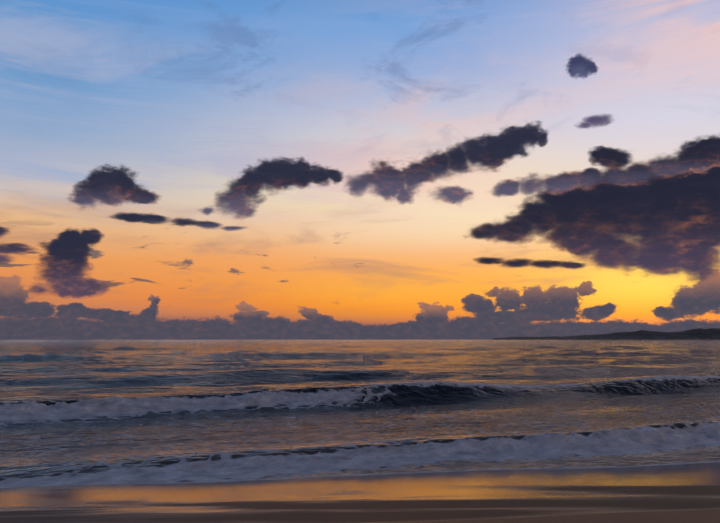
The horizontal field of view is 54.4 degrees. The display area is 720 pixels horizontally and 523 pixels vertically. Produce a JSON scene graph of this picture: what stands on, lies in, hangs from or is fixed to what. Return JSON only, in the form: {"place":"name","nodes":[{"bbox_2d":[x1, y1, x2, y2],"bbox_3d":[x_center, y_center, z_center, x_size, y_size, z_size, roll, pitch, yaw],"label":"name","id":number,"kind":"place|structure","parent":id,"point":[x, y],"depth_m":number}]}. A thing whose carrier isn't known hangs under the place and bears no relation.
{"place":"outdoors","nodes":[
{"label":"outdoors","id":0,"kind":"place"},
{"bbox_2d":[0,340,719,487],"bbox_3d":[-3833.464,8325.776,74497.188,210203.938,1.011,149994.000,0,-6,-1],"label":"sea water","id":1,"kind":"structure","parent":0,"point":[86,412],"depth_m":15.09},
{"bbox_2d":[0,462,719,522],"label":"beach sand","id":2,"kind":"structure","parent":0,"point":[683,493],"depth_m":6.42},
{"bbox_2d":[0,0,719,339],"label":"sky","id":3,"kind":"structure","parent":0,"point":[170,169]},
{"bbox_2d":[492,328,719,339],"bbox_3d":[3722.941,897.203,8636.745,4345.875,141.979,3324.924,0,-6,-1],"label":"headland terrain","id":4,"kind":"structure","parent":0,"point":[703,334],"depth_m":8028.27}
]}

